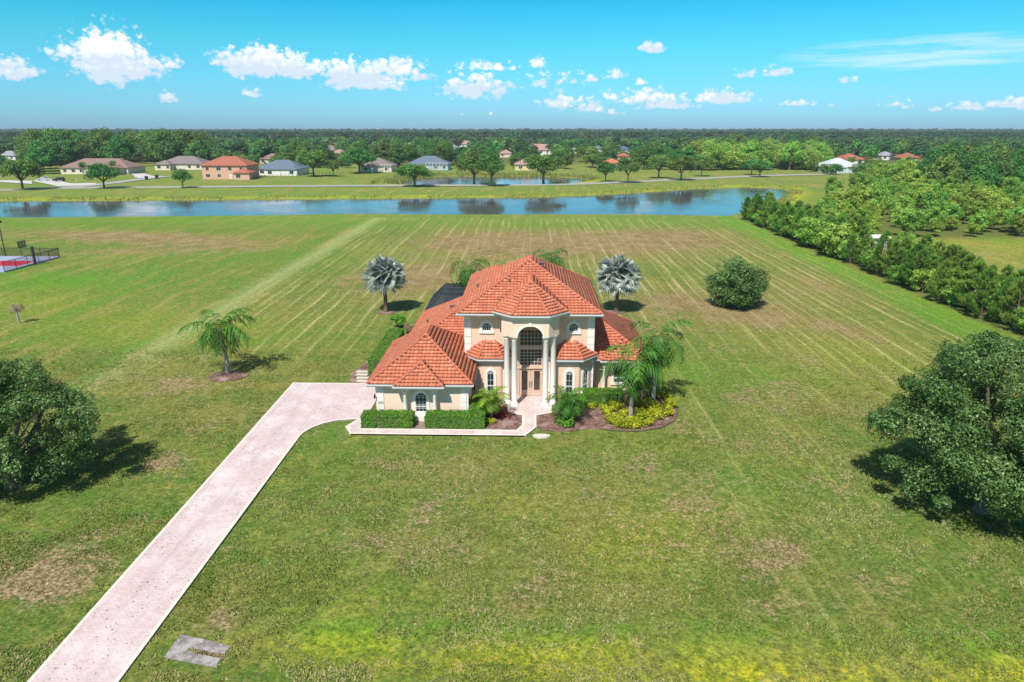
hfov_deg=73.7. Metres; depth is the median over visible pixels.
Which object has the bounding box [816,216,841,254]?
young pine
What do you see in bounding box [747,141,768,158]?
wood tree
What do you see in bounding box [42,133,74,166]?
wood tree
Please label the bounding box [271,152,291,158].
leafy tree
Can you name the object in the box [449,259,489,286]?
queen palm
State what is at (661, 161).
shade tree
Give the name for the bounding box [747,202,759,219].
young pine
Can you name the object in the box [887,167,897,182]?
scrub tree
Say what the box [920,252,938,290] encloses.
young pine
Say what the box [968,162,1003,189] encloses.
wood tree
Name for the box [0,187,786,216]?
pond
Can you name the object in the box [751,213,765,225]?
leafy tree
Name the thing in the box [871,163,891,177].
scrub tree
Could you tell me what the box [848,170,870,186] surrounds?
scrub tree
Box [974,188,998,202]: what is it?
scrub tree
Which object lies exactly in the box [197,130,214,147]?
wood tree
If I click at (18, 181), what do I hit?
driveway pavement
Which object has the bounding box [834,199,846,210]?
scrub tree
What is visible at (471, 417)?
clipped hedge
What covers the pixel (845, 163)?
house
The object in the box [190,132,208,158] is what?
wood tree
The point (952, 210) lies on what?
scrub tree
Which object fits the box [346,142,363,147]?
wood tree
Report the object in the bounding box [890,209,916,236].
scrub tree
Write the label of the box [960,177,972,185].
scrub tree
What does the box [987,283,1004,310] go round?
leafy tree
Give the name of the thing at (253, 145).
wood tree
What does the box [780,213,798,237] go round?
leafy tree
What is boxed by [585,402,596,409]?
leafy plant
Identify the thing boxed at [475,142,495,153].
wood tree
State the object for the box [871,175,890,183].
scrub tree
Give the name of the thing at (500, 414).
spiky plant
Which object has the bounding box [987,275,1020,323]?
young pine
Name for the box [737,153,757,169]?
leafy tree
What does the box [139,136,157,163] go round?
wood tree
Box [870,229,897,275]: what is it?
young pine
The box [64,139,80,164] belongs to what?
wood tree
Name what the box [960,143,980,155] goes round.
wood tree
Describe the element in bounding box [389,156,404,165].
leafy tree
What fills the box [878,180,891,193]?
scrub tree
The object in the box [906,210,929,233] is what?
scrub tree
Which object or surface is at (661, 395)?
yellow shrub
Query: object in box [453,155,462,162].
leafy tree
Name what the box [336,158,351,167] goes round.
leafy tree
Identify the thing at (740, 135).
wood tree
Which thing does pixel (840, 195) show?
scrub tree
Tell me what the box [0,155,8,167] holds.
wood tree
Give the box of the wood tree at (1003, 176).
[997,167,1007,186]
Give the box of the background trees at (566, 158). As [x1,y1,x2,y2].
[247,134,826,166]
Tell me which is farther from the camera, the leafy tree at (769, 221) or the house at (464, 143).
the house at (464, 143)
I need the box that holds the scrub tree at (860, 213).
[850,207,872,231]
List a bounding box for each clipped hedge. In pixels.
[360,409,415,428]
[367,327,404,375]
[423,396,486,428]
[560,387,623,409]
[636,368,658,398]
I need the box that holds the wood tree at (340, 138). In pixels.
[334,135,347,149]
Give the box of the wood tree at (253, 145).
[246,143,263,156]
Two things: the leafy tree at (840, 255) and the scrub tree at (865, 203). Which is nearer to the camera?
the leafy tree at (840, 255)
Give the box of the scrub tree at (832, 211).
[821,208,835,216]
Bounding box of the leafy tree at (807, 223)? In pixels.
[793,216,825,247]
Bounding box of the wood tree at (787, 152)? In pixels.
[777,140,806,169]
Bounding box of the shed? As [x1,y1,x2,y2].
[865,234,891,249]
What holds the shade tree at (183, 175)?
on the ground at (136, 286)
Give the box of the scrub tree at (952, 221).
[943,215,957,230]
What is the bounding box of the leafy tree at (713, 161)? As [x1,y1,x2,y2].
[697,153,717,169]
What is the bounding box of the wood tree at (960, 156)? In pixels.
[936,146,971,166]
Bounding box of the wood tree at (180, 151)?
[164,143,184,157]
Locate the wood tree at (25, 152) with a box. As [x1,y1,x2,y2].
[22,141,55,170]
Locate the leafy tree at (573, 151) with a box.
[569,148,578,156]
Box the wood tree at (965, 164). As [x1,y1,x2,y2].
[958,151,985,182]
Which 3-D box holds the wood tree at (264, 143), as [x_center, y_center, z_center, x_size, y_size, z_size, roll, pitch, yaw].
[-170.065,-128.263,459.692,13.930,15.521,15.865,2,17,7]
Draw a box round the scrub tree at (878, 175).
[865,174,884,186]
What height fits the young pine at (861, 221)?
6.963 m
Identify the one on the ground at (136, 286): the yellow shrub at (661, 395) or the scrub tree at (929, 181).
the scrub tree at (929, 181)
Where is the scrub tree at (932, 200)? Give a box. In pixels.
[918,187,950,210]
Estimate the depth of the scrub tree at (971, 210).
155.58 m
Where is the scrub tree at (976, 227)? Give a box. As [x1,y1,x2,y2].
[964,222,980,236]
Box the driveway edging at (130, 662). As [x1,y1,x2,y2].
[27,382,551,681]
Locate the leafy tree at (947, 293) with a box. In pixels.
[938,278,973,305]
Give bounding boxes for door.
[520,369,530,394]
[531,369,541,395]
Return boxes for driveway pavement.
[0,180,31,183]
[33,179,95,185]
[132,173,154,177]
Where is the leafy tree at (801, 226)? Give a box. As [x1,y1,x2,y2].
[795,216,817,245]
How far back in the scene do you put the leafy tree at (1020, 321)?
73.06 m
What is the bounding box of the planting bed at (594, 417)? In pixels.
[536,391,676,431]
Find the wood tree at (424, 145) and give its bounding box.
[417,140,431,156]
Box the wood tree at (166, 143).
[150,129,182,159]
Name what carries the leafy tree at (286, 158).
on the ground at (136, 286)
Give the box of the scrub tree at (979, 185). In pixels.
[964,180,984,190]
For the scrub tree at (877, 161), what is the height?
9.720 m
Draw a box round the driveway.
[31,383,549,681]
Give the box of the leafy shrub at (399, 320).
[389,313,406,327]
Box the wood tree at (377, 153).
[368,147,382,157]
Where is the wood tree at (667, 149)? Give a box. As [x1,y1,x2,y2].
[663,146,672,166]
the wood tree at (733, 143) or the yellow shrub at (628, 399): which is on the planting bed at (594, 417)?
the yellow shrub at (628, 399)
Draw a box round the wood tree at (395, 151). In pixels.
[386,142,408,166]
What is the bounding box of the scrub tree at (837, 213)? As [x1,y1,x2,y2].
[833,209,841,220]
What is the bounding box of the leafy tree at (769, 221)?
[766,214,779,230]
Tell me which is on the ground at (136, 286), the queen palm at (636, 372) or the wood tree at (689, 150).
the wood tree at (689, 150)
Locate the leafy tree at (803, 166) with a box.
[797,155,816,169]
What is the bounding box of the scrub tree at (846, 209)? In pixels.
[841,204,854,217]
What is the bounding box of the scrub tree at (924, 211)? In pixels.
[918,209,928,223]
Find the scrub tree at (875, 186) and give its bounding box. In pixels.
[868,180,881,191]
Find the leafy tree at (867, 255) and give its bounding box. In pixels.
[859,249,886,271]
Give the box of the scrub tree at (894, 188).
[887,181,902,196]
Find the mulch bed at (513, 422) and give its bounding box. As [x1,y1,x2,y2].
[361,400,521,429]
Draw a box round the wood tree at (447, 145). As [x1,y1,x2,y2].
[439,142,454,159]
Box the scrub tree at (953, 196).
[933,189,958,209]
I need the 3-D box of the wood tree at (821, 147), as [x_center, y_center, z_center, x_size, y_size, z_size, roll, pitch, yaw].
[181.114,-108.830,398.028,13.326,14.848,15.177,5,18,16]
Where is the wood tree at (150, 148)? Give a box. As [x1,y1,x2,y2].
[144,133,166,160]
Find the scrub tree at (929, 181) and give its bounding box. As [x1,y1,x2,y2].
[923,179,936,184]
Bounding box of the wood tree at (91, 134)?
[86,132,96,137]
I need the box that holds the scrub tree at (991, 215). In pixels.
[979,207,998,231]
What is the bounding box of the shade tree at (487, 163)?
[473,153,506,185]
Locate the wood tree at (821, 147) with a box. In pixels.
[812,142,835,155]
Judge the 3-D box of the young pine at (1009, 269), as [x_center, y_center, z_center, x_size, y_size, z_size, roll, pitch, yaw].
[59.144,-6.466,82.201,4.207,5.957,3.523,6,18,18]
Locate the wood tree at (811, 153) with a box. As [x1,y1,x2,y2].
[802,148,821,169]
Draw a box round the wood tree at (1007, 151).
[995,145,1015,183]
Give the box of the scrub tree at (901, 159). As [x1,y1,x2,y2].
[898,155,912,163]
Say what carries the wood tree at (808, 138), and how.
on the ground at (136, 286)
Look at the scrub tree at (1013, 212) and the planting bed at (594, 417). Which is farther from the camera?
the scrub tree at (1013, 212)
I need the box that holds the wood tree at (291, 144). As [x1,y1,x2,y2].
[281,141,299,158]
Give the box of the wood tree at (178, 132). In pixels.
[170,130,190,148]
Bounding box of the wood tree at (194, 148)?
[181,140,207,158]
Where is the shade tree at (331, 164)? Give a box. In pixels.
[324,159,339,176]
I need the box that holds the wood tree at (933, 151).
[916,148,944,176]
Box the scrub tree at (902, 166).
[897,159,916,171]
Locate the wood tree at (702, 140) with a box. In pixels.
[697,138,705,144]
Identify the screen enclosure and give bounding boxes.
[424,283,465,310]
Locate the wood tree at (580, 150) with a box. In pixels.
[576,142,591,156]
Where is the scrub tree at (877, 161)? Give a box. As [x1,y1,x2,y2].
[870,159,888,173]
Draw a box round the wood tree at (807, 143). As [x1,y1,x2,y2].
[800,139,814,145]
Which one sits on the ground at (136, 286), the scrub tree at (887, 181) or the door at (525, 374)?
the scrub tree at (887, 181)
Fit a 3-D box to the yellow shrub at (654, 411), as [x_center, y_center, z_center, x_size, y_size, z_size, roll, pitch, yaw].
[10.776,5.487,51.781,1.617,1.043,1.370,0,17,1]
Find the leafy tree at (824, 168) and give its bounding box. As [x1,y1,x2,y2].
[818,163,833,173]
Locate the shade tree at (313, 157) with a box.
[295,149,328,176]
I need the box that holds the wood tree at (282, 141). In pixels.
[274,138,288,152]
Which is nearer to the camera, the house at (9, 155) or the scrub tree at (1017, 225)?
the scrub tree at (1017, 225)
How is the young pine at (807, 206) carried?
on the ground at (136, 286)
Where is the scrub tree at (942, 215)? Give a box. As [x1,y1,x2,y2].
[926,206,948,231]
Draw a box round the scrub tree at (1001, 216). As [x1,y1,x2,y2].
[986,207,1006,229]
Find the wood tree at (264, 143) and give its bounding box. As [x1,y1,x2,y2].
[255,139,268,156]
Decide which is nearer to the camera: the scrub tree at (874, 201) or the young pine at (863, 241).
the young pine at (863, 241)
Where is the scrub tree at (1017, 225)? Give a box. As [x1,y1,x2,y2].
[1010,213,1023,236]
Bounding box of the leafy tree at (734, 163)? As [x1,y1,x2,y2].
[717,150,743,169]
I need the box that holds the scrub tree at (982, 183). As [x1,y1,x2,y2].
[968,178,989,188]
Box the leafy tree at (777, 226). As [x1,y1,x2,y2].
[773,218,788,235]
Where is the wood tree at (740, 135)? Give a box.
[730,133,748,142]
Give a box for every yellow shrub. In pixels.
[487,418,495,424]
[599,403,616,413]
[603,411,618,423]
[608,399,624,410]
[612,416,631,428]
[617,406,628,417]
[624,395,640,405]
[626,413,645,429]
[633,406,646,415]
[634,397,652,408]
[635,410,656,425]
[645,398,656,407]
[645,406,664,419]
[654,402,673,415]
[656,390,671,400]
[663,396,678,407]
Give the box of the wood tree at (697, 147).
[682,139,706,155]
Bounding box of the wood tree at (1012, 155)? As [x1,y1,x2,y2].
[1003,149,1023,158]
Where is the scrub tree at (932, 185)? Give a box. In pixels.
[927,182,940,188]
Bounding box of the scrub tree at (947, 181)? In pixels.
[935,175,962,192]
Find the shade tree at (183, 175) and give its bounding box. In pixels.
[171,169,192,187]
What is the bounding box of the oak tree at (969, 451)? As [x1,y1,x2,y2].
[859,329,1023,521]
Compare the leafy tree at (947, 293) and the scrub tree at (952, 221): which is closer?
the leafy tree at (947, 293)
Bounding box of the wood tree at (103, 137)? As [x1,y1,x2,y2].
[84,126,117,157]
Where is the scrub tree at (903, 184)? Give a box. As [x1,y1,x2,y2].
[899,180,912,189]
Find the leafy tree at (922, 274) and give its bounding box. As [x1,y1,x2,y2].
[907,269,936,292]
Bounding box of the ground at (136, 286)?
[0,146,1023,681]
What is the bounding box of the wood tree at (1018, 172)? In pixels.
[1009,165,1023,182]
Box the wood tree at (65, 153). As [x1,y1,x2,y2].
[51,140,75,165]
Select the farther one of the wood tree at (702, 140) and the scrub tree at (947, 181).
the wood tree at (702, 140)
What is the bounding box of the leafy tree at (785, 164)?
[780,154,801,169]
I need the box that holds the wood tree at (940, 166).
[923,151,968,182]
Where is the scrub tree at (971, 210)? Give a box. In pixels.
[962,200,988,220]
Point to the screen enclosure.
(445, 292)
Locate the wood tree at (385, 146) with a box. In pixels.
[370,141,391,159]
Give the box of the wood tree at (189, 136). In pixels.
[174,128,203,147]
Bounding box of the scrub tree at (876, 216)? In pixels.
[862,206,882,222]
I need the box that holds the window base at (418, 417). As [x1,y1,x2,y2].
[415,415,424,420]
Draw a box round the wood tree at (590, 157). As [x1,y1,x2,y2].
[582,146,602,167]
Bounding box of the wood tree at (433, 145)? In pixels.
[426,141,437,155]
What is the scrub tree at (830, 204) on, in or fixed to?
on the ground at (136, 286)
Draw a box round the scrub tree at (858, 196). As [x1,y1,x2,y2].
[842,183,874,207]
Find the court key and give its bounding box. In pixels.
[0,261,32,265]
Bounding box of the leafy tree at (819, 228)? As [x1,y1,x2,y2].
[804,221,828,247]
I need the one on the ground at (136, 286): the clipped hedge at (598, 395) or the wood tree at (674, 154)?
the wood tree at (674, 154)
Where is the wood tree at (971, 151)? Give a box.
[962,147,981,158]
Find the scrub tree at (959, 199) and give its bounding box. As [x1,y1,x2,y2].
[949,194,968,206]
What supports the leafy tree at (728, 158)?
on the ground at (136, 286)
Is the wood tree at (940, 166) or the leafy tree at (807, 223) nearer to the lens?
the leafy tree at (807, 223)
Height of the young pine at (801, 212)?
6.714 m
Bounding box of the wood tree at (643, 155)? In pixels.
[633,145,651,169]
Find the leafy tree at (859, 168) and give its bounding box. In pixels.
[848,164,864,173]
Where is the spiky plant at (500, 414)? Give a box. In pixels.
[487,405,515,418]
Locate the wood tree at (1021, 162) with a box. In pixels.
[1009,155,1023,173]
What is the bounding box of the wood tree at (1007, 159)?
[987,147,1014,179]
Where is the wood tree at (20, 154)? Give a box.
[15,139,31,160]
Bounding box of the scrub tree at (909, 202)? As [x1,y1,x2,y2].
[889,195,916,215]
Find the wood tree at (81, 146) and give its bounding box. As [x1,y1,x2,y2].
[74,137,101,159]
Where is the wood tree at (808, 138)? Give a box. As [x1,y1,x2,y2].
[800,134,815,140]
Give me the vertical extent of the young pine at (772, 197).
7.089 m
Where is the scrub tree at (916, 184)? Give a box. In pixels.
[910,178,923,189]
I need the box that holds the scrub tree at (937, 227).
[926,219,946,235]
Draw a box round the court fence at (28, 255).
[1,248,59,271]
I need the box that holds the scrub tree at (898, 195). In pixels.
[893,193,910,201]
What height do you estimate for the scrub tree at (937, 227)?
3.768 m
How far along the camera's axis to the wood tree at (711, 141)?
476.54 m
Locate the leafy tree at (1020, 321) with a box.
[1009,306,1023,331]
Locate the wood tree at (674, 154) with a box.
[668,148,681,168]
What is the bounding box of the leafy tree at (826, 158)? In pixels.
[819,155,833,162]
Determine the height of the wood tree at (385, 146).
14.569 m
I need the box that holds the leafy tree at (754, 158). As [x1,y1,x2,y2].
[743,156,761,169]
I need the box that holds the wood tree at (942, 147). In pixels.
[935,143,951,151]
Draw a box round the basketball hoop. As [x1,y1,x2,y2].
[17,240,36,263]
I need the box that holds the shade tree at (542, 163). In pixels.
[523,153,568,183]
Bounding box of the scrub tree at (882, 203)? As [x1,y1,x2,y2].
[873,196,886,214]
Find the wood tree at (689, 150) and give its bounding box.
[679,145,697,169]
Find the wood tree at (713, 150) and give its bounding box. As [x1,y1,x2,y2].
[701,142,725,169]
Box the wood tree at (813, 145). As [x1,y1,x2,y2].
[804,141,819,149]
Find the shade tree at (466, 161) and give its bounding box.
[454,150,492,183]
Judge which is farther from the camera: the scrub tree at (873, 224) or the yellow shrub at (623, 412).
the scrub tree at (873, 224)
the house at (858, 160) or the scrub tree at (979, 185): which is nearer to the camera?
the scrub tree at (979, 185)
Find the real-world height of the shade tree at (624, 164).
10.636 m
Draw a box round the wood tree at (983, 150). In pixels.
[980,147,992,154]
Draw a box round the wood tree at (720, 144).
[715,142,725,147]
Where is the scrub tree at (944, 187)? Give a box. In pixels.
[936,185,957,193]
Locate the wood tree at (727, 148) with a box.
[722,143,735,169]
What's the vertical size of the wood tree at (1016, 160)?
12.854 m
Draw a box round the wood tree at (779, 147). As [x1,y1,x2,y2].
[772,143,785,157]
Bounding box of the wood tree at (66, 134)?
[51,128,83,162]
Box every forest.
[0,128,1023,131]
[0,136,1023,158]
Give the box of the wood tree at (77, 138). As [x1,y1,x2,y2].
[66,132,87,158]
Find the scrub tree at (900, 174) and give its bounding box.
[892,169,912,182]
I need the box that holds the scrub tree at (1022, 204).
[1008,200,1023,215]
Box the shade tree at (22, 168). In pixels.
[0,159,44,189]
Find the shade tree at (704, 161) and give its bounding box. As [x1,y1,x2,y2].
[693,155,711,176]
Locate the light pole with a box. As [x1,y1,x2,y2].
[0,221,5,255]
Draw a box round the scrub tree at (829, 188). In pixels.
[825,185,836,195]
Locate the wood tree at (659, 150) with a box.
[649,145,667,169]
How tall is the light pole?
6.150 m
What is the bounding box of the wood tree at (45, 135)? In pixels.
[36,126,65,164]
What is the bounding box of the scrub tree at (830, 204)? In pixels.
[816,196,836,211]
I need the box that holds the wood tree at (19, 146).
[16,136,35,155]
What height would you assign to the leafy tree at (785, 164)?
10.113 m
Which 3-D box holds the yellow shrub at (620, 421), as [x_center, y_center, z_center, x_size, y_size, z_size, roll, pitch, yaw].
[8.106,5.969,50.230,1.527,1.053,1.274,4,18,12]
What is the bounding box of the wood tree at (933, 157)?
[916,153,941,175]
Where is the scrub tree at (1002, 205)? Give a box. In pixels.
[987,197,1015,216]
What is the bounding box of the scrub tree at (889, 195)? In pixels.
[882,192,894,214]
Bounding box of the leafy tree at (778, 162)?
[776,158,791,168]
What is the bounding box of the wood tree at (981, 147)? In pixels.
[977,143,990,152]
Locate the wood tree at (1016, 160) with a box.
[1006,155,1023,176]
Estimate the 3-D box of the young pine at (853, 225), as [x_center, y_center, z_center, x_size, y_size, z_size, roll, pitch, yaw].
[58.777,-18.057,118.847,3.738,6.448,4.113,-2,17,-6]
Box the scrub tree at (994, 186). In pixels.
[988,184,997,190]
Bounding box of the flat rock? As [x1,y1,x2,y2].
[533,434,549,438]
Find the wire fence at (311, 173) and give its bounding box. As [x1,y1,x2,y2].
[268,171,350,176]
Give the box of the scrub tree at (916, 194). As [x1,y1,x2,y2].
[913,187,927,208]
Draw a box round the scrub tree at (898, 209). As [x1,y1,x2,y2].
[890,204,911,227]
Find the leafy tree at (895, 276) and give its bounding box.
[885,265,905,283]
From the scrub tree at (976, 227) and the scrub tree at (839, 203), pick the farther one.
the scrub tree at (839, 203)
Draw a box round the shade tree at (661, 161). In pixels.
[647,154,672,177]
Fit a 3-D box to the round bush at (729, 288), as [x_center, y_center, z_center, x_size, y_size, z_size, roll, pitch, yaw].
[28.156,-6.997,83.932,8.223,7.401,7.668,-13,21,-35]
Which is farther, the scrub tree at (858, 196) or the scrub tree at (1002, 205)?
the scrub tree at (858, 196)
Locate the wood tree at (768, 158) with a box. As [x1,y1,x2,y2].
[762,148,773,162]
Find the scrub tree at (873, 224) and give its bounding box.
[867,219,882,233]
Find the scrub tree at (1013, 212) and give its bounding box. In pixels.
[1003,205,1023,232]
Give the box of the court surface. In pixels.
[0,256,59,271]
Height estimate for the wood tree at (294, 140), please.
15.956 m
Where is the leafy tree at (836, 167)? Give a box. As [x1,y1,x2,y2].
[828,163,844,174]
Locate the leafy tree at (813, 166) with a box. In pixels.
[806,161,818,171]
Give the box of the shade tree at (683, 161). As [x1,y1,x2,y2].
[667,154,696,179]
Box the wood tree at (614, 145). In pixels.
[607,141,620,153]
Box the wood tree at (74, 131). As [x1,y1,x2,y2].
[69,128,84,160]
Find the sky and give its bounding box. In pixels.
[0,0,1023,129]
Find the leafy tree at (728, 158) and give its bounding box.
[719,151,739,169]
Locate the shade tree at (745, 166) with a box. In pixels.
[741,159,757,174]
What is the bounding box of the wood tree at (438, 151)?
[430,142,449,159]
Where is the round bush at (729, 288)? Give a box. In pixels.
[704,255,771,308]
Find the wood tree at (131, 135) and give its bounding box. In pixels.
[125,131,139,160]
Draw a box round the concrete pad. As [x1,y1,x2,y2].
[164,635,230,667]
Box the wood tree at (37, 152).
[24,140,57,173]
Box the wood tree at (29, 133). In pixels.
[13,128,39,150]
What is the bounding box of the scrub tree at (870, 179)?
[867,173,880,183]
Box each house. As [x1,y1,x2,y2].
[1,151,17,159]
[58,158,145,174]
[153,156,208,169]
[199,156,259,179]
[259,153,275,163]
[259,160,310,175]
[328,145,335,150]
[361,158,397,172]
[366,255,647,420]
[407,156,451,170]
[458,141,468,146]
[500,150,511,156]
[514,159,536,169]
[526,144,550,155]
[603,158,617,164]
[616,153,629,159]
[618,146,629,152]
[813,158,857,172]
[833,153,865,164]
[873,151,896,159]
[893,153,920,161]
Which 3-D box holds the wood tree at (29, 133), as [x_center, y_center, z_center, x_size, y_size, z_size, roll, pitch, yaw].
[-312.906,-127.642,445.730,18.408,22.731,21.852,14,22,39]
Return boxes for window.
[412,390,429,414]
[472,373,477,392]
[479,320,493,333]
[485,368,495,390]
[503,369,510,391]
[520,329,542,345]
[520,349,541,365]
[548,368,549,391]
[563,368,574,393]
[566,320,580,333]
[581,367,588,392]
[610,364,626,384]
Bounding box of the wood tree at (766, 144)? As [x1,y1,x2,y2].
[764,141,773,151]
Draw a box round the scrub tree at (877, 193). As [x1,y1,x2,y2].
[870,188,888,203]
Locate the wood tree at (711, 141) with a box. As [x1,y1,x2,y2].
[703,139,716,142]
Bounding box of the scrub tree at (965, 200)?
[958,195,975,220]
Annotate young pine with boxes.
[740,196,752,219]
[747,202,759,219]
[749,194,765,219]
[751,192,762,205]
[755,200,769,226]
[757,199,775,227]
[765,200,779,228]
[767,195,777,201]
[769,203,788,227]
[780,200,790,214]
[780,206,795,236]
[784,205,803,239]
[790,208,804,241]
[792,199,803,211]
[793,208,814,233]
[804,203,812,211]
[812,204,824,217]
[813,207,822,218]
[816,214,833,235]
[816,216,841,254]
[834,215,848,231]
[842,234,859,263]
[847,219,858,237]
[852,217,871,242]
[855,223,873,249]
[855,238,870,265]
[859,240,875,268]
[866,251,882,273]
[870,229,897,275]
[878,239,903,273]
[886,248,910,274]
[890,237,912,271]
[899,242,929,288]
[903,248,936,290]
[913,245,940,282]
[918,233,935,253]
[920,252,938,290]
[925,259,957,301]
[932,239,946,257]
[933,243,959,289]
[936,259,958,299]
[942,244,963,258]
[947,248,970,298]
[950,252,976,287]
[952,261,982,310]
[955,258,992,307]
[957,258,981,284]
[963,266,1000,318]
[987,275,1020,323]
[990,263,1000,282]
[997,264,1016,286]
[997,276,1023,329]
[1001,268,1023,309]
[1008,276,1022,308]
[1008,289,1023,318]
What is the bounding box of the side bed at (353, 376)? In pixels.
[349,361,369,382]
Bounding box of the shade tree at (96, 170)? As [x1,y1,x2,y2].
[82,162,121,188]
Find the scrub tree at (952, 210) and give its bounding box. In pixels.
[943,203,963,228]
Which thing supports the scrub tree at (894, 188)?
on the ground at (136, 286)
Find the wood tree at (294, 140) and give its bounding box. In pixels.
[287,137,299,144]
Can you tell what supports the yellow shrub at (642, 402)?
on the planting bed at (594, 417)
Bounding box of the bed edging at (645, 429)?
[600,406,678,430]
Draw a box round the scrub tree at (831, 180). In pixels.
[824,176,845,191]
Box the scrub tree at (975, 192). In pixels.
[957,183,987,218]
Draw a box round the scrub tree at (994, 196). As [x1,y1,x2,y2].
[984,194,1010,208]
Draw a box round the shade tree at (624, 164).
[614,157,641,182]
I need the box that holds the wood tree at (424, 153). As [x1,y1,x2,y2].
[421,148,431,155]
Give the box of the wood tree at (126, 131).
[116,128,129,136]
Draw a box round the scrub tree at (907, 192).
[893,189,914,198]
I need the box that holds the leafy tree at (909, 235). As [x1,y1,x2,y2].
[894,231,916,252]
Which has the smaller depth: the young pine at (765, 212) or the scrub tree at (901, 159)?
the young pine at (765, 212)
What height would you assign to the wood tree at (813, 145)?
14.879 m
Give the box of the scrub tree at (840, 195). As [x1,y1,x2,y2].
[826,187,850,203]
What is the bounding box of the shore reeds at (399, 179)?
[370,172,602,183]
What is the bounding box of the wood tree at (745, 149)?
[739,140,759,169]
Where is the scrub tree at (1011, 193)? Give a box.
[1003,183,1023,205]
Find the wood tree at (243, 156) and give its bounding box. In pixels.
[239,153,250,160]
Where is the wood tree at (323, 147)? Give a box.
[313,143,334,165]
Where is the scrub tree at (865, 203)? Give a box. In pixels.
[854,199,880,217]
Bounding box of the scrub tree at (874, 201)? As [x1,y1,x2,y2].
[868,199,882,211]
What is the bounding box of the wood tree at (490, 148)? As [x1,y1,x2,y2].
[477,142,497,154]
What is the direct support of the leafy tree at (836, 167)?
on the ground at (136, 286)
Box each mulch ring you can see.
[208,371,248,381]
[377,311,394,314]
[608,310,624,313]
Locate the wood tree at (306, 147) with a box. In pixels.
[290,142,311,164]
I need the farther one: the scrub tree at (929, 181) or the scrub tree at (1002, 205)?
the scrub tree at (929, 181)
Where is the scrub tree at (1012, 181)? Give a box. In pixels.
[1001,177,1023,191]
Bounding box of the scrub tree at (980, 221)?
[966,213,988,234]
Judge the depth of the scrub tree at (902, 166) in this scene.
260.79 m
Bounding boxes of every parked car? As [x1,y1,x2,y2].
[37,176,49,180]
[52,177,64,181]
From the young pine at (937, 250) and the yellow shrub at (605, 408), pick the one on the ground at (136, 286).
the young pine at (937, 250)
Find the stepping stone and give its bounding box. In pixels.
[356,370,367,372]
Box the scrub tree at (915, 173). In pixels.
[905,170,926,182]
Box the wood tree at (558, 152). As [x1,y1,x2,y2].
[549,147,565,167]
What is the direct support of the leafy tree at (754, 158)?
on the ground at (136, 286)
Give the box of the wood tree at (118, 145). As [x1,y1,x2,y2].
[100,135,136,158]
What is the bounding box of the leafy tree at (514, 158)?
[507,156,523,165]
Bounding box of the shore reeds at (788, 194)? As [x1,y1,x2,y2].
[0,184,803,202]
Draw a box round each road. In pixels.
[0,174,830,190]
[58,176,169,187]
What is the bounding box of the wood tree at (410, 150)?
[403,143,419,161]
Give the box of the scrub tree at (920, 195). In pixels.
[915,187,936,209]
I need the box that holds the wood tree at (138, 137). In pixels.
[133,129,152,161]
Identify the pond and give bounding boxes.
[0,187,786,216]
[402,176,587,183]
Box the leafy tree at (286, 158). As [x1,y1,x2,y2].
[280,156,291,159]
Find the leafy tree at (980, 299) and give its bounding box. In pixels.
[973,285,994,310]
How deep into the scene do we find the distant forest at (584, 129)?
2441.50 m
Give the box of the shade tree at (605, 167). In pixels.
[594,160,615,181]
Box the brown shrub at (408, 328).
[403,323,413,332]
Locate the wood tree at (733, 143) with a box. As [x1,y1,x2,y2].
[728,139,737,146]
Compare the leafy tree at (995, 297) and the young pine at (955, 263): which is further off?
the young pine at (955, 263)
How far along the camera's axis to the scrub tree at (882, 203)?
165.62 m
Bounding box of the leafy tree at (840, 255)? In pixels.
[835,239,864,260]
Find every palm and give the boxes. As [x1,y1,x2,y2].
[8,303,23,322]
[77,162,85,173]
[109,161,116,166]
[177,308,256,373]
[361,254,408,311]
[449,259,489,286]
[472,386,512,418]
[515,152,523,172]
[531,248,567,266]
[545,385,587,419]
[595,252,642,311]
[599,344,666,416]
[620,319,693,399]
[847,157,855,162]
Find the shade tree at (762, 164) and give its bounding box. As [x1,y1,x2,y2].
[749,160,770,176]
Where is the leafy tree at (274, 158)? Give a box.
[269,156,280,162]
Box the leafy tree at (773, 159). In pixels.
[764,150,777,166]
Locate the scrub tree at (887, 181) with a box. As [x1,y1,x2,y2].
[879,177,898,185]
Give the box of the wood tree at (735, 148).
[728,145,740,168]
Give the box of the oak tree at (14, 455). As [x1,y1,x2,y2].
[0,354,104,492]
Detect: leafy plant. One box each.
[555,413,575,428]
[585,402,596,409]
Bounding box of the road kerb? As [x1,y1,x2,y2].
[24,173,824,189]
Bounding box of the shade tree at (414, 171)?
[395,163,435,186]
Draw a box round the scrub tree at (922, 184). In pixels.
[916,183,928,189]
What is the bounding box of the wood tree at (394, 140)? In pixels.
[388,137,401,143]
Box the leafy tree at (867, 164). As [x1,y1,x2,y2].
[861,162,871,171]
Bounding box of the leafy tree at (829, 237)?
[813,221,860,256]
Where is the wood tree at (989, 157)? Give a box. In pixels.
[969,151,1009,185]
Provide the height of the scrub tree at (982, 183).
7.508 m
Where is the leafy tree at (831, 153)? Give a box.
[822,152,832,159]
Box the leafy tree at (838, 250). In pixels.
[833,242,845,258]
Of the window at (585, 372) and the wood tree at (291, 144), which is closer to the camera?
the window at (585, 372)
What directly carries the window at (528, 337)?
in the house at (529, 325)
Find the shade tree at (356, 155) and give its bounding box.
[338,147,378,173]

